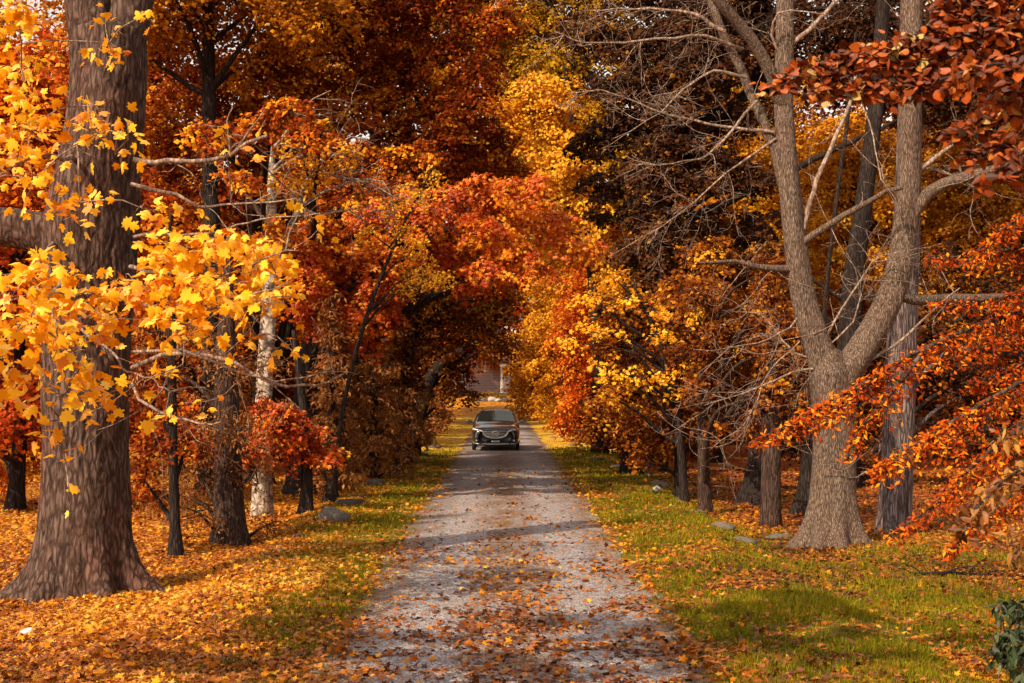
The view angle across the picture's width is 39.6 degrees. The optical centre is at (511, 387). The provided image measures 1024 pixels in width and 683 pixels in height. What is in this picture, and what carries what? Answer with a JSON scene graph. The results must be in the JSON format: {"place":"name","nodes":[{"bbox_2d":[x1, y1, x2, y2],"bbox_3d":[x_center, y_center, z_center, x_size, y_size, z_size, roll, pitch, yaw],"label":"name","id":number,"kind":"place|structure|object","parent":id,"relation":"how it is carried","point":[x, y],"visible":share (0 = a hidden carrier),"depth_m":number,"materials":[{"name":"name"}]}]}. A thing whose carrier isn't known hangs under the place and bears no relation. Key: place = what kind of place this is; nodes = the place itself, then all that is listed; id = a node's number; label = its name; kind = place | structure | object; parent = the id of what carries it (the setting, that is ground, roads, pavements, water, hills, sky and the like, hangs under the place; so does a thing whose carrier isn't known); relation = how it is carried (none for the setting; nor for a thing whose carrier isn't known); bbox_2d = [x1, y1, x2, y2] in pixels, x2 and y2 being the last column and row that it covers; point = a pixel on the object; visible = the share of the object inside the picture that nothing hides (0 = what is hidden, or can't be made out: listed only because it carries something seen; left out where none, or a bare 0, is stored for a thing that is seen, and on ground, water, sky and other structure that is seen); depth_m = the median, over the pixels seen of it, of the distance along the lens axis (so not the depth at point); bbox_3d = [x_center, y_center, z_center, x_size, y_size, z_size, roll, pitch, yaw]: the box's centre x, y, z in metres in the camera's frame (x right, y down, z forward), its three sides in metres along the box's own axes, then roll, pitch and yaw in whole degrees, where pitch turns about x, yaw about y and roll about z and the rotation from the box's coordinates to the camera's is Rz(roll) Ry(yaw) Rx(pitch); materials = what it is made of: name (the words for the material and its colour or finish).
{"place":"outdoors","nodes":[
{"label":"outdoors","id":0,"kind":"place"},
{"bbox_2d":[378,254,439,429],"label":"maple tree","id":1,"kind":"object","parent":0,"point":[426,344],"depth_m":79.87,"materials":[{"name":"orange plant"}]},
{"bbox_2d":[452,326,535,395],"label":"house","id":2,"kind":"structure","parent":0,"point":[489,379],"depth_m":168.00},
{"bbox_2d":[455,374,465,387],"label":"window","id":3,"kind":"structure","parent":2,"relation":"in","point":[463,379],"depth_m":167.92,"materials":[{"name":"white paint"}]},
{"bbox_2d":[503,375,511,392],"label":"door","id":4,"kind":"structure","parent":2,"relation":"in","point":[504,382],"depth_m":167.88,"materials":[{"name":"white paint"}]},
{"bbox_2d":[0,0,1018,319],"label":"sky","id":5,"kind":"structure","parent":0,"point":[28,1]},
{"bbox_2d":[0,395,1023,682],"bbox_3d":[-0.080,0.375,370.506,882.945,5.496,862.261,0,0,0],"label":"ground","id":6,"kind":"structure","parent":0,"point":[458,433],"depth_m":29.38,"materials":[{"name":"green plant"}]},
{"bbox_2d":[0,40,44,414],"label":"maple tree","id":7,"kind":"object","parent":6,"relation":"on","point":[20,205],"depth_m":58.92,"materials":[{"name":"orange plant"}]},
{"bbox_2d":[20,628,34,633],"bbox_3d":[-5.272,2.659,15.487,0.139,0.081,0.131,0,0,19],"label":"field stone","id":8,"kind":"object","parent":6,"relation":"on","point":[26,630],"visible":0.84,"depth_m":15.44,"materials":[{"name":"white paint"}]},
{"bbox_2d":[0,0,69,366],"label":"maple tree","id":9,"kind":"object","parent":6,"relation":"on","point":[8,40],"visible":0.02,"depth_m":40.21,"materials":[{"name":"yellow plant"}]},
{"bbox_2d":[33,32,140,189],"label":"maple tree","id":10,"kind":"object","parent":6,"relation":"on","point":[58,83],"depth_m":83.40,"materials":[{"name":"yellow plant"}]},
{"bbox_2d":[0,23,175,510],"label":"maple tree","id":11,"kind":"object","parent":6,"relation":"on","point":[15,455],"visible":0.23,"depth_m":29.54,"materials":[{"name":"orange plant"}]},
{"bbox_2d":[7,3,255,441],"bbox_3d":[-17.292,-7.800,65.421,13.275,22.049,14.151,0,0,-42],"label":"maple tree","id":12,"kind":"object","parent":6,"relation":"on","point":[156,78],"visible":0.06,"depth_m":64.43,"materials":[{"name":"orange plant"}]},
{"bbox_2d":[10,415,289,447],"bbox_3d":[-20.459,1.887,59.926,23.189,2.865,2.769,0,0,0],"label":"hedge","id":13,"kind":"object","parent":6,"relation":"on","point":[130,443],"depth_m":59.99,"materials":[{"name":"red plant"}]},
{"bbox_2d":[129,213,223,557],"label":"maple tree","id":14,"kind":"object","parent":6,"relation":"on","point":[172,514],"visible":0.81,"depth_m":22.27,"materials":[{"name":"brown plant"}]},
{"bbox_2d":[0,0,354,604],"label":"maple tree","id":15,"kind":"object","parent":6,"relation":"on","point":[79,237],"visible":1,"depth_m":17.64,"materials":[{"name":"yellow plant"}]},
{"bbox_2d":[0,0,374,490],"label":"maple tree","id":16,"kind":"object","parent":6,"relation":"on","point":[280,14],"visible":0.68,"depth_m":35.91,"materials":[{"name":"orange plant"}]},
{"bbox_2d":[129,234,300,547],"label":"maple tree","id":17,"kind":"object","parent":6,"relation":"on","point":[227,524],"visible":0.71,"depth_m":23.85,"materials":[{"name":"brown plant"}]},
{"bbox_2d":[129,169,300,450],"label":"maple tree","id":18,"kind":"object","parent":6,"relation":"on","point":[189,332],"depth_m":55.01,"materials":[{"name":"orange plant"}]},
{"bbox_2d":[129,190,325,474],"bbox_3d":[-9.423,-1.414,43.629,7.653,9.414,7.910,0,0,0],"label":"maple tree","id":19,"kind":"object","parent":6,"relation":"on","point":[180,412],"visible":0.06,"depth_m":42.39,"materials":[{"name":"orange plant"}]},
{"bbox_2d":[225,96,353,235],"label":"maple tree","id":20,"kind":"object","parent":6,"relation":"on","point":[280,148],"depth_m":106.85,"materials":[{"name":"orange plant"}]},
{"bbox_2d":[241,330,350,514],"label":"maple tree","id":21,"kind":"object","parent":6,"relation":"on","point":[298,442],"visible":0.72,"depth_m":28.57,"materials":[{"name":"red plant"}]},
{"bbox_2d":[191,77,427,516],"bbox_3d":[-4.034,-1.819,28.932,4.940,9.166,1.810,0,0,-6],"label":"birch tree","id":22,"kind":"object","parent":6,"relation":"on","point":[270,325],"visible":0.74,"depth_m":29.10,"materials":[{"name":"orange plant"}]},
{"bbox_2d":[297,293,369,502],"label":"maple tree","id":23,"kind":"object","parent":6,"relation":"on","point":[332,402],"visible":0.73,"depth_m":31.87,"materials":[{"name":"brown plant"}]},
{"bbox_2d":[318,506,350,522],"bbox_3d":[-3.301,2.468,26.449,0.592,0.532,0.538,0,0,0],"label":"field stone","id":24,"kind":"object","parent":6,"relation":"on","point":[328,513],"visible":0.51,"depth_m":26.26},
{"bbox_2d":[133,0,536,483],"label":"red maple tree","id":25,"kind":"object","parent":6,"relation":"on","point":[456,99],"visible":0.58,"depth_m":38.16,"materials":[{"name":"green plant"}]},
{"bbox_2d":[280,212,394,439],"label":"maple tree","id":26,"kind":"object","parent":6,"relation":"on","point":[321,402],"depth_m":61.58,"materials":[{"name":"orange plant"}]},
{"bbox_2d":[292,163,408,474],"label":"spruce tree","id":27,"kind":"object","parent":6,"relation":"on","point":[319,410],"visible":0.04,"depth_m":43.84,"materials":[{"name":"brown plant"}]},
{"bbox_2d":[336,499,366,505],"bbox_3d":[-3.436,2.475,30.320,0.633,0.228,0.741,0,0,0],"label":"field stone","id":28,"kind":"object","parent":6,"relation":"on","point":[349,502],"visible":0.61,"depth_m":30.10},
{"bbox_2d":[248,0,459,443],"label":"maple tree","id":29,"kind":"object","parent":6,"relation":"on","point":[431,37],"visible":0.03,"depth_m":63.91,"materials":[{"name":"orange plant"}]},
{"bbox_2d":[364,479,383,485],"bbox_3d":[-3.521,2.487,36.477,0.459,0.294,0.433,0,0,41],"label":"field stone","id":30,"kind":"object","parent":6,"relation":"on","point":[373,481],"visible":0.52,"depth_m":36.33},
{"bbox_2d":[338,255,424,478],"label":"spruce tree","id":31,"kind":"object","parent":6,"relation":"on","point":[375,458],"visible":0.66,"depth_m":38.79,"materials":[{"name":"brown plant"}]},
{"bbox_2d":[329,165,456,503],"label":"beech tree","id":32,"kind":"object","parent":6,"relation":"on","point":[416,272],"visible":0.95,"depth_m":30.96,"materials":[{"name":"orange plant"}]},
{"bbox_2d":[378,274,439,461],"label":"spruce tree","id":33,"kind":"object","parent":6,"relation":"on","point":[430,432],"visible":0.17,"depth_m":47.81,"materials":[{"name":"brown plant"}]},
{"bbox_2d":[417,318,444,446],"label":"spruce tree","id":34,"kind":"object","parent":6,"relation":"on","point":[439,415],"visible":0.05,"depth_m":59.88,"materials":[{"name":"brown plant"}]},
{"bbox_2d":[373,144,498,407],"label":"maple tree","id":35,"kind":"object","parent":6,"relation":"on","point":[409,270],"visible":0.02,"depth_m":102.74,"materials":[{"name":"orange plant"}]},
{"bbox_2d":[349,142,528,464],"bbox_3d":[-3.147,-2.932,47.343,7.459,11.160,4.298,0,0,0],"label":"maple tree","id":36,"kind":"object","parent":6,"relation":"on","point":[443,306],"visible":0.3,"depth_m":46.87,"materials":[{"name":"orange plant"}]},
{"bbox_2d":[426,356,455,434],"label":"spruce tree","id":37,"kind":"object","parent":6,"relation":"on","point":[437,423],"visible":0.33,"depth_m":72.84,"materials":[{"name":"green plant"}]},
{"bbox_2d":[430,351,456,425],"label":"spruce tree","id":38,"kind":"object","parent":6,"relation":"on","point":[445,418],"visible":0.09,"depth_m":89.83,"materials":[{"name":"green plant"}]},
{"bbox_2d":[277,172,613,495],"bbox_3d":[-1.652,-1.089,33.485,8.078,7.704,4.046,0,0,0],"label":"red maple tree","id":39,"kind":"object","parent":6,"relation":"on","point":[387,319],"visible":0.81,"depth_m":32.75,"materials":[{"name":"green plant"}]},
{"bbox_2d":[394,275,522,455],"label":"maple tree","id":40,"kind":"object","parent":6,"relation":"on","point":[439,368],"visible":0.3,"depth_m":51.76,"materials":[{"name":"orange plant"}]},
{"bbox_2d":[412,210,542,413],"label":"maple tree","id":41,"kind":"object","parent":6,"relation":"on","point":[519,314],"visible":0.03,"depth_m":92.88,"materials":[{"name":"orange plant"}]},
{"bbox_2d":[483,391,493,397],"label":"garden bush","id":42,"kind":"object","parent":6,"relation":"on","point":[491,392],"visible":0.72,"depth_m":139.42,"materials":[{"name":"orange plant"}]},
{"bbox_2d":[474,327,543,409],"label":"maple tree","id":43,"kind":"object","parent":6,"relation":"on","point":[505,368],"visible":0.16,"depth_m":122.38,"materials":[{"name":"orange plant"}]},
{"bbox_2d":[0,461,1023,682],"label":"fallen leaves","id":44,"kind":"object","parent":6,"relation":"on","point":[104,655],"depth_m":16.68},
{"bbox_2d":[502,228,544,336],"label":"maple tree","id":45,"kind":"object","parent":6,"relation":"on","point":[522,320],"visible":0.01,"depth_m":201.20,"materials":[{"name":"orange plant"}]},
{"bbox_2d":[496,238,591,422],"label":"maple tree","id":46,"kind":"object","parent":6,"relation":"on","point":[543,298],"visible":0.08,"depth_m":108.78,"materials":[{"name":"orange plant"}]},
{"bbox_2d":[519,260,588,429],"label":"maple tree","id":47,"kind":"object","parent":6,"relation":"on","point":[546,388],"visible":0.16,"depth_m":87.42,"materials":[{"name":"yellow plant"}]},
{"bbox_2d":[487,65,623,453],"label":"maple tree","id":48,"kind":"object","parent":6,"relation":"on","point":[548,123],"visible":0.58,"depth_m":52.91,"materials":[{"name":"yellow plant"}]},
{"bbox_2d":[469,0,650,288],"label":"maple tree","id":49,"kind":"object","parent":6,"relation":"on","point":[547,250],"visible":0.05,"depth_m":76.41,"materials":[{"name":"orange plant"}]},
{"bbox_2d":[538,327,588,434],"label":"maple tree","id":50,"kind":"object","parent":6,"relation":"on","point":[555,357],"visible":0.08,"depth_m":75.83,"materials":[{"name":"orange plant"}]},
{"bbox_2d":[535,213,632,441],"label":"maple tree","id":51,"kind":"object","parent":6,"relation":"on","point":[578,364],"visible":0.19,"depth_m":65.03,"materials":[{"name":"orange plant"}]},
{"bbox_2d":[591,457,603,460],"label":"field stone","id":52,"kind":"object","parent":6,"relation":"on","point":[595,458],"visible":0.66,"depth_m":48.92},
{"bbox_2d":[435,0,774,234],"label":"maple tree","id":53,"kind":"object","parent":6,"relation":"on","point":[579,67],"visible":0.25,"depth_m":59.58,"materials":[{"name":"orange plant"}]},
{"bbox_2d":[569,266,687,477],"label":"hornbeam tree","id":54,"kind":"object","parent":6,"relation":"on","point":[596,429],"visible":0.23,"depth_m":39.63,"materials":[{"name":"orange plant"}]},
{"bbox_2d":[556,265,713,502],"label":"maple tree","id":55,"kind":"object","parent":6,"relation":"on","point":[666,336],"visible":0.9,"depth_m":31.78,"materials":[{"name":"yellow plant"}]},
{"bbox_2d":[571,212,723,454],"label":"maple tree","id":56,"kind":"object","parent":6,"relation":"on","point":[591,392],"visible":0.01,"depth_m":55.14,"materials":[{"name":"orange plant"}]},
{"bbox_2d":[652,485,660,491],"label":"field stone","id":57,"kind":"object","parent":6,"relation":"on","point":[657,488],"visible":0.59,"depth_m":34.41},
{"bbox_2d":[651,480,669,486],"bbox_3d":[3.877,2.584,37.698,0.570,0.270,0.449,0,0,0],"label":"field stone","id":58,"kind":"object","parent":6,"relation":"on","point":[663,483],"visible":0.48,"depth_m":37.54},
{"bbox_2d":[586,234,745,497],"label":"maple tree","id":59,"kind":"object","parent":6,"relation":"on","point":[663,296],"visible":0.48,"depth_m":33.14,"materials":[{"name":"orange plant"}]},
{"bbox_2d":[604,267,734,471],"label":"maple tree","id":60,"kind":"object","parent":6,"relation":"on","point":[666,464],"visible":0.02,"depth_m":45.50,"materials":[{"name":"orange plant"}]},
{"bbox_2d":[620,86,795,462],"bbox_3d":[7.124,-4.041,51.831,6.525,13.830,7.417,0,0,0],"label":"maple tree","id":61,"kind":"object","parent":6,"relation":"on","point":[739,206],"visible":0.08,"depth_m":51.11,"materials":[{"name":"orange plant"}]},
{"bbox_2d":[606,52,836,444],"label":"maple tree","id":62,"kind":"object","parent":6,"relation":"on","point":[788,370],"visible":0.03,"depth_m":65.27,"materials":[{"name":"orange plant"}]},
{"bbox_2d":[707,522,735,530],"bbox_3d":[3.783,2.541,25.723,0.545,0.219,0.408,0,0,0],"label":"field stone","id":63,"kind":"object","parent":6,"relation":"on","point":[726,525],"visible":0.52,"depth_m":25.64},
{"bbox_2d":[655,252,807,512],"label":"maple tree","id":64,"kind":"object","parent":6,"relation":"on","point":[751,363],"visible":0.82,"depth_m":28.92,"materials":[{"name":"orange plant"}]},
{"bbox_2d":[729,536,757,544],"bbox_3d":[3.817,2.578,23.701,0.524,0.203,0.356,0,0,27],"label":"field stone","id":65,"kind":"object","parent":6,"relation":"on","point":[746,539],"visible":0.33,"depth_m":23.58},
{"bbox_2d":[732,323,765,504],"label":"oak tree","id":66,"kind":"object","parent":6,"relation":"on","point":[749,492],"visible":0.2,"depth_m":32.83,"materials":[{"name":"brown plant"}]},
{"bbox_2d":[495,0,1021,549],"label":"walnut tree","id":67,"kind":"object","parent":6,"relation":"on","point":[831,516],"visible":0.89,"depth_m":23.82,"materials":[{"name":"grey plant"}]},
{"bbox_2d":[730,321,810,528],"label":"maple tree","id":68,"kind":"object","parent":6,"relation":"on","point":[770,509],"visible":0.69,"depth_m":26.68,"materials":[{"name":"orange plant"}]},
{"bbox_2d":[549,0,1005,474],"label":"beech tree","id":69,"kind":"object","parent":6,"relation":"on","point":[675,147],"visible":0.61,"depth_m":40.84,"materials":[{"name":"brown plant"}]},
{"bbox_2d":[763,534,792,539],"bbox_3d":[4.690,2.638,25.038,0.566,0.136,0.364,0,0,-14],"label":"field stone","id":70,"kind":"object","parent":6,"relation":"on","point":[774,536],"visible":0.71,"depth_m":24.89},
{"bbox_2d":[788,388,812,515],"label":"oak tree","id":71,"kind":"object","parent":6,"relation":"on","point":[800,502],"visible":0.21,"depth_m":29.34,"materials":[{"name":"brown plant"}]},
{"bbox_2d":[738,49,875,423],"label":"maple tree","id":72,"kind":"object","parent":6,"relation":"on","point":[798,114],"visible":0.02,"depth_m":86.02,"materials":[{"name":"orange plant"}]},
{"bbox_2d":[780,109,882,407],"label":"maple tree","id":73,"kind":"object","parent":6,"relation":"on","point":[821,119],"depth_m":116.04,"materials":[{"name":"orange plant"}]},
{"bbox_2d":[822,31,856,325],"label":"ash tree","id":74,"kind":"object","parent":6,"relation":"on","point":[829,255],"visible":0.44,"depth_m":34.26,"materials":[{"name":"brown plant"}]},
{"bbox_2d":[749,108,957,471],"bbox_3d":[11.382,-3.182,46.874,7.010,12.144,6.855,0,0,0],"label":"maple tree","id":75,"kind":"object","parent":6,"relation":"on","point":[827,183],"visible":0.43,"depth_m":46.12,"materials":[{"name":"orange plant"}]},
{"bbox_2d":[737,0,1023,488],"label":"oak tree","id":76,"kind":"object","parent":6,"relation":"on","point":[867,173],"visible":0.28,"depth_m":38.08,"materials":[{"name":"orange plant"}]},
{"bbox_2d":[745,402,1023,457],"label":"hedge","id":77,"kind":"object","parent":6,"relation":"on","point":[979,425],"visible":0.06,"depth_m":55.95,"materials":[{"name":"orange plant"}]},
{"bbox_2d":[747,209,1023,564],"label":"japanese maple tree","id":78,"kind":"object","parent":6,"relation":"on","point":[923,443],"visible":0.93,"depth_m":12.57,"materials":[{"name":"orange plant"}]},
{"bbox_2d":[749,0,1023,197],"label":"redbud tree","id":79,"kind":"object","parent":6,"relation":"on","point":[992,65],"visible":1,"depth_m":8.15,"materials":[{"name":"red plant"}]},
{"bbox_2d":[773,0,1023,455],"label":"maple tree","id":80,"kind":"object","parent":6,"relation":"on","point":[874,364],"visible":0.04,"depth_m":56.62,"materials":[{"name":"orange plant"}]},
{"bbox_2d":[835,96,1023,428],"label":"maple tree","id":81,"kind":"object","parent":6,"relation":"on","point":[1017,282],"depth_m":87.10,"materials":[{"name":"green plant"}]},
{"bbox_2d":[859,120,1004,532],"bbox_3d":[8.047,-2.543,26.952,2.726,10.663,1.858,0,0,0],"label":"maple tree","id":82,"kind":"object","parent":6,"relation":"on","point":[895,508],"visible":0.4,"depth_m":26.20,"materials":[{"name":"orange plant"}]},
{"bbox_2d":[884,122,1023,472],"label":"maple tree","id":83,"kind":"object","parent":6,"relation":"on","point":[956,200],"visible":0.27,"depth_m":46.09,"materials":[{"name":"orange plant"}]},
{"bbox_2d":[922,175,1023,437],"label":"maple tree","id":84,"kind":"object","parent":6,"relation":"on","point":[1006,281],"visible":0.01,"depth_m":63.48,"materials":[{"name":"orange plant"}]},
{"bbox_2d":[946,414,1023,568],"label":"dogwood tree","id":85,"kind":"object","parent":6,"relation":"on","point":[980,515],"visible":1,"depth_m":9.58,"materials":[{"name":"orange plant"}]},
{"bbox_2d":[981,596,1023,682],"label":"evergreen shrub","id":86,"kind":"object","parent":6,"relation":"on","point":[1012,658],"visible":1,"depth_m":12.38,"materials":[{"name":"green plant"}]},
{"bbox_2d":[308,411,804,682],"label":"gravel road","id":87,"kind":"structure","parent":0,"point":[531,455],"depth_m":18.76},
{"bbox_2d":[466,407,525,449],"bbox_3d":[-0.658,1.667,59.088,2.432,1.703,5.124,0,0,0],"label":"suv car","id":88,"kind":"object","parent":87,"relation":"on","point":[495,427],"visible":1,"depth_m":56.95,"materials":[{"name":"black paint"}]}
]}

